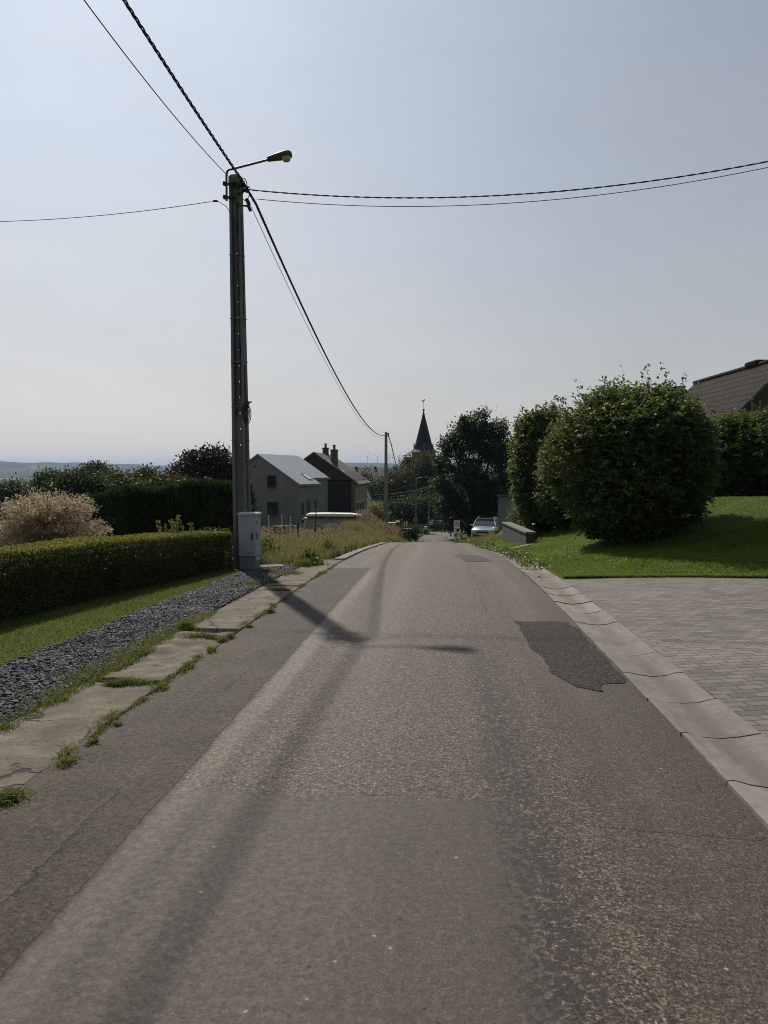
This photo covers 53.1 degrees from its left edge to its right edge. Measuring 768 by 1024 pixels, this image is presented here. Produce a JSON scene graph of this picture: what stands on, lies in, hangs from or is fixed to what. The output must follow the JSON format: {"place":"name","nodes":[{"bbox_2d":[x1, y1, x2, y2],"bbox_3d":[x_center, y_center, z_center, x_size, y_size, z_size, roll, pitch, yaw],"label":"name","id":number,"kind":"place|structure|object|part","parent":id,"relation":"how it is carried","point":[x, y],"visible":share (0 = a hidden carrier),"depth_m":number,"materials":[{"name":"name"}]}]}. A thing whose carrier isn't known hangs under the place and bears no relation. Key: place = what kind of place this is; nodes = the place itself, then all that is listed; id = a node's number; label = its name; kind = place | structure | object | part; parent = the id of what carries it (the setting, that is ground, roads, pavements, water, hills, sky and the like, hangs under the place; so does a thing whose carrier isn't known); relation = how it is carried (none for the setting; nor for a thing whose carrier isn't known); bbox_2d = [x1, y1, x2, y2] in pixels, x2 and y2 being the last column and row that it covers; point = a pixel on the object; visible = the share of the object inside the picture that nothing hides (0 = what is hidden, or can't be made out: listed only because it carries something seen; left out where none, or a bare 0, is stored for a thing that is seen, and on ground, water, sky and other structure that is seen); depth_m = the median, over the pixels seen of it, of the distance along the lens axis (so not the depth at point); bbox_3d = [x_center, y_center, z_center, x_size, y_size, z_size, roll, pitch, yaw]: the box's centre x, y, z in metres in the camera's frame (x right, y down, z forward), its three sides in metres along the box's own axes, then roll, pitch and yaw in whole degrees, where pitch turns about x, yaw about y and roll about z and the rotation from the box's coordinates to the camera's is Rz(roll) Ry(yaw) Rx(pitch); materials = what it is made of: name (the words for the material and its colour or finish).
{"place":"outdoors","nodes":[
{"label":"outdoors","id":0,"kind":"place"},
{"bbox_2d":[0,461,531,523],"bbox_3d":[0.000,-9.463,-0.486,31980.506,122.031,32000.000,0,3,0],"label":"hills","id":1,"kind":"structure","parent":0,"point":[8,470],"depth_m":3480.70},
{"bbox_2d":[408,399,437,471],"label":"church","id":2,"kind":"structure","parent":1,"relation":"on","point":[423,440],"depth_m":188.01,"materials":[{"name":"grey brick"}]},
{"bbox_2d":[304,443,370,521],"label":"brown house","id":3,"kind":"structure","parent":0,"point":[347,489],"depth_m":87.85,"materials":[{"name":"brick"}]},
{"bbox_2d":[0,530,767,1023],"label":"road","id":4,"kind":"structure","parent":0,"point":[404,782],"depth_m":3.41,"materials":[{"name":"grey asphalt"}]},
{"bbox_2d":[426,520,453,531],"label":"parked car","id":5,"kind":"object","parent":4,"relation":"on","point":[433,526],"visible":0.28,"depth_m":106.59,"materials":[{"name":"black paint"}]},
{"bbox_2d":[454,555,491,561],"bbox_3d":[2.132,1.123,18.687,0.734,0.213,3.096,0,3,0],"label":"road patch","id":6,"kind":"object","parent":4,"relation":"on","point":[474,558],"visible":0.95,"depth_m":18.31,"materials":[{"name":"grey asphalt"}]},
{"bbox_2d":[514,621,625,691],"bbox_3d":[1.773,1.341,7.491,0.683,0.071,3.120,0,3,3],"label":"road patch","id":7,"kind":"object","parent":4,"relation":"on","point":[569,653],"visible":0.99,"depth_m":7.21,"materials":[{"name":"grey asphalt"}]},
{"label":"grass island","id":8,"kind":"structure","parent":4,"relation":"on","visible":0},
{"bbox_2d":[421,527,430,533],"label":"garden shrub","id":9,"kind":"object","parent":8,"relation":"on","point":[425,530],"visible":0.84,"depth_m":95.16,"materials":[{"name":"green plant"}]},
{"bbox_2d":[428,488,429,533],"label":"utility pole","id":10,"kind":"object","parent":8,"relation":"on","point":[428,510],"visible":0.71,"depth_m":96.07,"materials":[{"name":"concrete"}]},
{"bbox_2d":[0,498,767,733],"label":"ground","id":11,"kind":"structure","parent":0,"point":[732,517],"depth_m":16.56,"materials":[{"name":"green plant"}]},
{"bbox_2d":[0,472,30,523],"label":"broadleaf tree","id":12,"kind":"object","parent":11,"relation":"on","point":[9,490],"visible":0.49,"depth_m":98.66,"materials":[{"name":"green plant"}]},
{"bbox_2d":[11,466,71,511],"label":"broadleaf tree","id":13,"kind":"object","parent":11,"relation":"on","point":[36,481],"visible":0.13,"depth_m":66.97,"materials":[{"name":"green plant"}]},
{"bbox_2d":[0,486,113,556],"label":"bush","id":14,"kind":"object","parent":11,"relation":"on","point":[51,518],"visible":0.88,"depth_m":12.31,"materials":[{"name":"plant"}]},
{"bbox_2d":[37,464,119,500],"bbox_3d":[-23.911,-0.518,60.074,6.520,6.452,6.808,0,3,0],"label":"broadleaf tree","id":15,"kind":"object","parent":11,"relation":"on","point":[82,482],"visible":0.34,"depth_m":58.94,"materials":[{"name":"green plant"}]},
{"bbox_2d":[0,682,159,792],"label":"concrete strip","id":16,"kind":"object","parent":11,"relation":"on","point":[28,747],"visible":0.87,"depth_m":4.95,"materials":[{"name":"grey concrete"}]},
{"bbox_2d":[77,456,119,476],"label":"broadleaf tree","id":17,"kind":"object","parent":11,"relation":"on","point":[100,465],"visible":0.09,"depth_m":93.97,"materials":[{"name":"green plant"}]},
{"bbox_2d":[0,526,233,622],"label":"clipped hedge","id":18,"kind":"object","parent":11,"relation":"on","point":[35,579],"visible":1,"depth_m":10.70,"materials":[{"name":"green plant"}]},
{"bbox_2d":[88,461,146,489],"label":"broadleaf tree","id":19,"kind":"object","parent":11,"relation":"on","point":[121,477],"visible":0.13,"depth_m":65.03,"materials":[{"name":"green plant"}]},
{"bbox_2d":[127,462,164,482],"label":"broadleaf tree","id":20,"kind":"object","parent":11,"relation":"on","point":[143,472],"visible":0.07,"depth_m":79.31,"materials":[{"name":"green plant"}]},
{"bbox_2d":[0,562,297,726],"bbox_3d":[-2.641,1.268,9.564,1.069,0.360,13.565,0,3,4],"label":"slate gravel","id":21,"kind":"structure","parent":11,"relation":"on","point":[73,657],"depth_m":7.60,"materials":[{"name":"grey gravel"}]},
{"bbox_2d":[237,512,261,569],"bbox_3d":[-2.586,0.566,14.818,0.377,1.125,0.324,1,3,13],"label":"utility cabinet","id":22,"kind":"object","parent":21,"relation":"on","point":[249,523],"visible":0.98,"depth_m":14.68,"materials":[{"name":"plastic"}]},
{"bbox_3d":[-2.619,0.441,14.668,0.295,0.650,0.010,1,3,13],"label":"door","id":23,"kind":"part","parent":22,"relation":"part of","materials":[{"name":"plastic"}]},
{"bbox_2d":[260,564,284,567],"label":"concrete slab","id":24,"kind":"structure","parent":21,"relation":"on","point":[276,565],"depth_m":15.27,"materials":[{"name":"grey concrete"}]},
{"bbox_2d":[55,477,256,553],"bbox_3d":[-5.661,0.352,18.280,6.226,2.405,1.770,2,4,35],"label":"cypress hedge","id":25,"kind":"object","parent":11,"relation":"on","point":[131,509],"visible":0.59,"depth_m":16.98,"materials":[{"name":"green plant"}]},
{"bbox_2d":[126,469,196,486],"bbox_3d":[-12.466,-0.222,43.767,5.049,4.389,5.262,0,3,0],"label":"broadleaf tree","id":26,"kind":"object","parent":11,"relation":"on","point":[157,481],"visible":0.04,"depth_m":43.36,"materials":[{"name":"green plant"}]},
{"bbox_2d":[99,631,234,684],"bbox_3d":[-1.962,1.345,7.258,0.595,0.113,2.126,0,3,5],"label":"concrete strip","id":27,"kind":"object","parent":11,"relation":"on","point":[160,662],"visible":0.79,"depth_m":7.08,"materials":[{"name":"grey concrete"}]},
{"bbox_2d":[0,548,336,812],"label":"verge grass","id":28,"kind":"structure","parent":11,"relation":"on","point":[10,795],"depth_m":7.95,"materials":[{"name":"green plant"}]},
{"bbox_2d":[157,461,179,479],"bbox_3d":[-16.483,-1.104,64.079,5.286,6.790,5.656,0,3,0],"label":"copper beech","id":29,"kind":"object","parent":11,"relation":"on","point":[166,469],"depth_m":63.41,"materials":[{"name":"plant"}]},
{"bbox_2d":[156,514,193,540],"bbox_3d":[-3.724,0.586,13.685,0.685,1.099,0.373,0,3,0],"label":"flowering plant","id":30,"kind":"object","parent":11,"relation":"on","point":[172,523],"visible":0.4,"depth_m":13.66,"materials":[{"name":"green plant"}]},
{"bbox_2d":[164,441,256,481],"bbox_3d":[-13.938,-1.773,61.995,7.169,7.877,7.059,0,3,0],"label":"copper beech","id":31,"kind":"object","parent":11,"relation":"on","point":[214,462],"visible":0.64,"depth_m":60.21,"materials":[{"name":"purple plant"}]},
{"bbox_2d":[228,174,251,567],"bbox_3d":[-2.745,-2.503,15.020,0.531,8.044,0.336,1,3,13],"label":"utility pole","id":32,"kind":"object","parent":11,"relation":"on","point":[241,417],"visible":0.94,"depth_m":15.01,"materials":[{"name":"concrete"}]},
{"bbox_2d":[0,201,230,221],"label":"thin cable","id":33,"kind":"object","parent":32,"relation":"attached to","point":[118,213],"visible":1,"depth_m":15.40,"materials":[{"name":"black rubber"}]},
{"bbox_2d":[84,0,237,183],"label":"thin cable","id":34,"kind":"object","parent":32,"relation":"attached to","point":[150,86],"visible":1,"depth_m":10.62,"materials":[{"name":"black rubber"}]},
{"bbox_2d":[122,0,244,183],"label":"twisted cable","id":35,"kind":"object","parent":32,"relation":"attached to","point":[146,35],"visible":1,"depth_m":11.65,"materials":[{"name":"black rubber"}]},
{"bbox_2d":[223,150,291,200],"bbox_3d":[-2.433,-6.469,14.798,1.339,0.945,0.250,0,3,0],"label":"street lamp","id":36,"kind":"object","parent":32,"relation":"attached to","point":[285,156],"visible":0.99,"depth_m":14.77,"materials":[{"name":"metal"}]},
{"bbox_2d":[244,182,385,435],"bbox_3d":[-1.248,-6.081,39.188,0.333,3.014,49.189,0,3,3],"label":"twisted cable","id":37,"kind":"object","parent":32,"relation":"attached to","point":[268,232],"visible":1,"depth_m":18.54,"materials":[{"name":"black rubber"}]},
{"bbox_2d":[250,205,385,438],"bbox_3d":[-1.196,-5.792,39.264,0.166,2.752,49.057,0,3,3],"label":"thin cable","id":38,"kind":"object","parent":32,"relation":"attached to","point":[297,305],"visible":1,"depth_m":19.55,"materials":[{"name":"black rubber"}]},
{"bbox_2d":[251,161,767,198],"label":"twisted cable","id":39,"kind":"object","parent":32,"relation":"attached to","point":[512,194],"visible":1,"depth_m":14.01,"materials":[{"name":"black rubber"}]},
{"bbox_2d":[258,167,767,206],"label":"thin cable","id":40,"kind":"object","parent":32,"relation":"attached to","point":[514,202],"visible":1,"depth_m":13.96,"materials":[{"name":"black rubber"}]},
{"bbox_2d":[192,586,299,634],"bbox_3d":[-1.729,1.248,10.176,0.621,0.148,3.672,0,3,5],"label":"concrete strip","id":41,"kind":"object","parent":11,"relation":"on","point":[228,618],"visible":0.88,"depth_m":9.58,"materials":[{"name":"grey concrete"}]},
{"bbox_2d":[261,535,283,556],"bbox_3d":[-2.706,0.827,17.805,1.139,0.585,1.037,3,4,44],"label":"weed clump","id":42,"kind":"object","parent":11,"relation":"on","point":[264,544],"visible":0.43,"depth_m":17.82,"materials":[{"name":"green plant"}]},
{"bbox_2d":[264,524,296,534],"bbox_3d":[-4.415,0.798,33.077,1.531,0.529,0.833,0,3,-8],"label":"rubble heap","id":43,"kind":"object","parent":11,"relation":"on","point":[280,527],"visible":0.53,"depth_m":33.08,"materials":[{"name":"stone"}]},
{"bbox_2d":[250,454,329,527],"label":"block house","id":44,"kind":"structure","parent":11,"relation":"on","point":[286,487],"depth_m":74.85,"materials":[{"name":"concrete"}]},
{"bbox_2d":[266,475,276,488],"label":"window","id":45,"kind":"structure","parent":44,"relation":"in","point":[271,479],"depth_m":74.48,"materials":[{"name":"black glass"}]},
{"bbox_2d":[266,502,278,515],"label":"window","id":46,"kind":"structure","parent":44,"relation":"in","point":[272,507],"depth_m":74.59,"materials":[{"name":"black glass"}]},
{"bbox_2d":[307,500,309,511],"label":"window","id":47,"kind":"structure","parent":44,"relation":"in","point":[308,501],"depth_m":75.74,"materials":[{"name":"black glass"}]},
{"bbox_2d":[265,560,343,586],"bbox_3d":[-1.394,1.151,14.748,0.624,0.276,5.388,0,3,4],"label":"concrete strip","id":48,"kind":"object","parent":11,"relation":"on","point":[298,580],"visible":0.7,"depth_m":13.48,"materials":[{"name":"grey concrete"}]},
{"bbox_2d":[286,548,328,565],"bbox_3d":[-1.576,0.932,15.806,0.897,0.406,0.850,-1,3,-18],"label":"weed clump","id":49,"kind":"object","parent":11,"relation":"on","point":[310,555],"visible":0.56,"depth_m":15.76,"materials":[{"name":"green plant"}]},
{"bbox_2d":[299,512,361,528],"bbox_3d":[-4.112,0.776,60.119,4.881,1.524,1.980,0,3,-2],"label":"camper","id":50,"kind":"object","parent":11,"relation":"on","point":[327,518],"visible":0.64,"depth_m":59.16,"materials":[{"name":"paint"}]},
{"bbox_2d":[309,516,326,518],"bbox_3d":[-5.105,0.443,59.155,1.390,0.235,0.030,0,3,-2],"label":"window","id":51,"kind":"structure","parent":50,"relation":"in","point":[310,517],"depth_m":59.15,"materials":[{"name":"black glass"}]},
{"bbox_2d":[328,516,343,518],"bbox_3d":[-3.715,0.441,59.204,1.216,0.235,0.030,0,3,-2],"label":"window","id":52,"kind":"structure","parent":50,"relation":"in","point":[329,517],"depth_m":59.19,"materials":[{"name":"black glass"}]},
{"bbox_2d":[321,538,343,553],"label":"weed clump","id":53,"kind":"object","parent":11,"relation":"on","point":[327,542],"visible":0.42,"depth_m":19.78,"materials":[{"name":"green plant"}]},
{"bbox_2d":[261,509,403,556],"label":"seed stalks","id":54,"kind":"object","parent":11,"relation":"on","point":[388,528],"visible":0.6,"depth_m":33.18,"materials":[{"name":"plant"}]},
{"bbox_2d":[334,542,386,559],"bbox_3d":[-0.499,1.246,25.827,0.269,1.231,16.709,0,3,4],"label":"concrete strip","id":55,"kind":"object","parent":11,"relation":"on","point":[349,554],"visible":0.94,"depth_m":21.20,"materials":[{"name":"grey concrete"}]},
{"bbox_2d":[225,518,501,563],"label":"meadow grass","id":56,"kind":"structure","parent":11,"relation":"on","point":[357,542],"depth_m":22.99,"materials":[{"name":"green plant"}]},
{"bbox_2d":[358,465,375,489],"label":"broadleaf tree","id":57,"kind":"object","parent":11,"relation":"on","point":[369,478],"visible":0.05,"depth_m":125.23,"materials":[{"name":"green plant"}]},
{"bbox_2d":[367,483,376,512],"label":"white house","id":58,"kind":"structure","parent":11,"relation":"on","point":[369,491],"depth_m":118.04,"materials":[{"name":"white paint"}]},
{"bbox_2d":[363,500,393,522],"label":"garden shrub","id":59,"kind":"object","parent":11,"relation":"on","point":[373,507],"visible":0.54,"depth_m":65.75,"materials":[{"name":"green plant"}]},
{"bbox_2d":[350,467,409,487],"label":"long barn","id":60,"kind":"structure","parent":11,"relation":"on","point":[379,470],"depth_m":153.84,"materials":[{"name":"brick"}]},
{"bbox_2d":[368,475,393,501],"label":"broadleaf tree","id":61,"kind":"object","parent":11,"relation":"on","point":[377,486],"visible":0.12,"depth_m":120.92,"materials":[{"name":"green plant"}]},
{"bbox_2d":[384,432,388,532],"bbox_3d":[0.218,-1.820,63.979,0.435,9.634,0.260,1,3,13],"label":"utility pole","id":62,"kind":"object","parent":11,"relation":"on","point":[386,487],"visible":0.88,"depth_m":63.90,"materials":[{"name":"concrete"}]},
{"bbox_2d":[388,434,405,481],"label":"twisted cable","id":63,"kind":"object","parent":62,"relation":"attached to","point":[394,459],"visible":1,"depth_m":72.88,"materials":[{"name":"black rubber"}]},
{"bbox_2d":[367,491,411,521],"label":"broadleaf tree","id":64,"kind":"object","parent":11,"relation":"on","point":[390,510],"visible":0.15,"depth_m":110.96,"materials":[{"name":"green plant"}]},
{"bbox_2d":[388,521,399,537],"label":"garden wall","id":65,"kind":"structure","parent":11,"relation":"on","point":[397,523],"depth_m":67.11,"materials":[{"name":"concrete"}]},
{"bbox_2d":[373,459,425,503],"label":"broadleaf tree","id":66,"kind":"object","parent":11,"relation":"on","point":[395,482],"visible":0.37,"depth_m":119.16,"materials":[{"name":"green plant"}]},
{"bbox_2d":[388,517,412,540],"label":"garden shrub","id":67,"kind":"object","parent":11,"relation":"on","point":[401,526],"visible":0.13,"depth_m":73.20,"materials":[{"name":"green plant"}]},
{"bbox_2d":[401,528,410,541],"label":"green box","id":68,"kind":"object","parent":11,"relation":"on","point":[408,533],"visible":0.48,"depth_m":73.94,"materials":[{"name":"paint"}]},
{"bbox_2d":[402,531,409,539],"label":"door","id":69,"kind":"structure","parent":68,"relation":"in","point":[408,532],"depth_m":73.93,"materials":[{"name":"paint"}]},
{"bbox_2d":[403,519,424,540],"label":"garden shrub","id":70,"kind":"object","parent":11,"relation":"on","point":[414,535],"visible":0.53,"depth_m":77.87,"materials":[{"name":"green plant"}]},
{"bbox_2d":[388,489,440,526],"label":"broadleaf tree","id":71,"kind":"object","parent":11,"relation":"on","point":[422,509],"visible":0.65,"depth_m":110.17,"materials":[{"name":"green plant"}]},
{"bbox_2d":[415,481,416,540],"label":"utility pole","id":72,"kind":"object","parent":11,"relation":"on","point":[416,503],"visible":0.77,"depth_m":79.99,"materials":[{"name":"concrete"}]},
{"bbox_2d":[376,486,429,494],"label":"thin cable","id":73,"kind":"object","parent":72,"relation":"attached to","point":[403,492],"visible":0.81,"depth_m":84.57,"materials":[{"name":"black rubber"}]},
{"bbox_2d":[392,446,450,495],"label":"broadleaf tree","id":74,"kind":"object","parent":11,"relation":"on","point":[423,465],"visible":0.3,"depth_m":123.11,"materials":[{"name":"green plant"}]},
{"bbox_2d":[414,523,432,531],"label":"garden shrub","id":75,"kind":"object","parent":11,"relation":"on","point":[421,527],"visible":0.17,"depth_m":101.15,"materials":[{"name":"green plant"}]},
{"bbox_2d":[418,479,442,519],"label":"broadleaf tree","id":76,"kind":"object","parent":11,"relation":"on","point":[431,494],"visible":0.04,"depth_m":120.77,"materials":[{"name":"green plant"}]},
{"bbox_2d":[454,520,459,542],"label":"speed sign","id":77,"kind":"object","parent":11,"relation":"on","point":[456,524],"visible":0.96,"depth_m":66.14,"materials":[{"name":"metal"}]},
{"bbox_2d":[423,474,511,537],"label":"broadleaf tree","id":78,"kind":"object","parent":11,"relation":"on","point":[445,519],"visible":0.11,"depth_m":82.44,"materials":[{"name":"green plant"}]},
{"bbox_2d":[426,405,517,527],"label":"broadleaf tree","id":79,"kind":"object","parent":11,"relation":"on","point":[484,440],"visible":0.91,"depth_m":74.10,"materials":[{"name":"green plant"}]},
{"bbox_2d":[470,516,499,537],"bbox_3d":[7.939,1.270,60.123,2.240,1.739,4.477,1,3,14],"label":"parked car","id":80,"kind":"object","parent":11,"relation":"on","point":[482,526],"visible":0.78,"depth_m":59.23,"materials":[{"name":"silver metal"}]},
{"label":"windows","id":81,"kind":"part","parent":80,"relation":"part of","materials":[{"name":"grey glass"}]},
{"bbox_2d":[496,494,516,528],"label":"outbuilding","id":82,"kind":"structure","parent":11,"relation":"on","point":[503,501],"depth_m":70.11,"materials":[{"name":"concrete"}]},
{"bbox_2d":[469,541,552,577],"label":"gutter weeds","id":83,"kind":"object","parent":11,"relation":"on","point":[511,554],"visible":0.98,"depth_m":19.05,"materials":[{"name":"green plant"}]},
{"bbox_2d":[498,502,524,526],"bbox_3d":[5.761,0.430,33.162,1.794,1.980,1.408,0,3,0],"label":"garden shrub","id":84,"kind":"object","parent":11,"relation":"on","point":[514,519],"visible":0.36,"depth_m":32.94,"materials":[{"name":"green plant"}]},
{"bbox_2d":[501,522,535,543],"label":"brick wall","id":85,"kind":"structure","parent":11,"relation":"on","point":[513,532],"depth_m":28.03,"materials":[{"name":"stone"}]},
{"bbox_2d":[532,523,536,539],"bbox_3d":[5.302,0.753,27.074,0.209,0.704,0.130,0,3,0],"label":"garden bollard","id":86,"kind":"object","parent":11,"relation":"on","point":[533,527],"visible":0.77,"depth_m":27.02,"materials":[{"name":"black metal"}]},
{"bbox_2d":[504,395,565,534],"bbox_3d":[6.151,-1.691,29.927,3.015,5.624,3.356,-1,3,-16],"label":"hornbeam bush","id":87,"kind":"object","parent":11,"relation":"on","point":[530,428],"visible":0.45,"depth_m":29.27,"materials":[{"name":"green plant"}]},
{"bbox_2d":[531,403,582,530],"bbox_3d":[6.706,-1.549,27.424,2.946,4.637,3.158,0,3,0],"label":"hornbeam bush","id":88,"kind":"object","parent":11,"relation":"on","point":[554,513],"visible":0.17,"depth_m":27.21,"materials":[{"name":"green plant"}]},
{"bbox_2d":[536,362,727,542],"bbox_3d":[6.059,-1.417,18.841,4.400,4.490,4.686,0,3,0],"label":"hornbeam bush","id":89,"kind":"object","parent":11,"relation":"on","point":[666,433],"visible":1,"depth_m":17.68,"materials":[{"name":"green plant"}]},
{"bbox_2d":[633,360,767,470],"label":"tiled house","id":90,"kind":"structure","parent":11,"relation":"on","point":[731,389],"depth_m":33.62,"materials":[{"name":"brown tile"}]},
{"bbox_2d":[707,394,767,496],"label":"hornbeam bush","id":91,"kind":"object","parent":11,"relation":"on","point":[732,440],"visible":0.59,"depth_m":24.09,"materials":[{"name":"green plant"}]},
{"bbox_2d":[732,405,767,494],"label":"hornbeam bush","id":92,"kind":"object","parent":11,"relation":"on","point":[761,430],"visible":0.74,"depth_m":23.57,"materials":[{"name":"green plant"}]},
{"bbox_2d":[0,0,767,465],"label":"sky","id":93,"kind":"structure","parent":0,"point":[115,330],"materials":[{"name":"blue"}]},
{"bbox_2d":[492,544,531,549],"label":"path","id":94,"kind":"structure","parent":0,"point":[520,546],"depth_m":24.53,"materials":[{"name":"concrete"}]},
{"bbox_2d":[476,495,767,578],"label":"lawn grass","id":95,"kind":"structure","parent":0,"point":[649,563],"depth_m":16.20,"materials":[{"name":"green plant"}]},
{"bbox_2d":[561,577,767,736],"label":"driveway","id":96,"kind":"structure","parent":0,"point":[709,635],"depth_m":8.77,"materials":[{"name":"brick"}]},
{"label":"gutter bed","id":97,"kind":"structure","parent":0,"visible":0},
{"bbox_2d":[490,551,767,830],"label":"gutter","id":98,"kind":"object","parent":97,"relation":"on","point":[727,745],"visible":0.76,"depth_m":5.69,"materials":[{"name":"concrete"}]}
]}

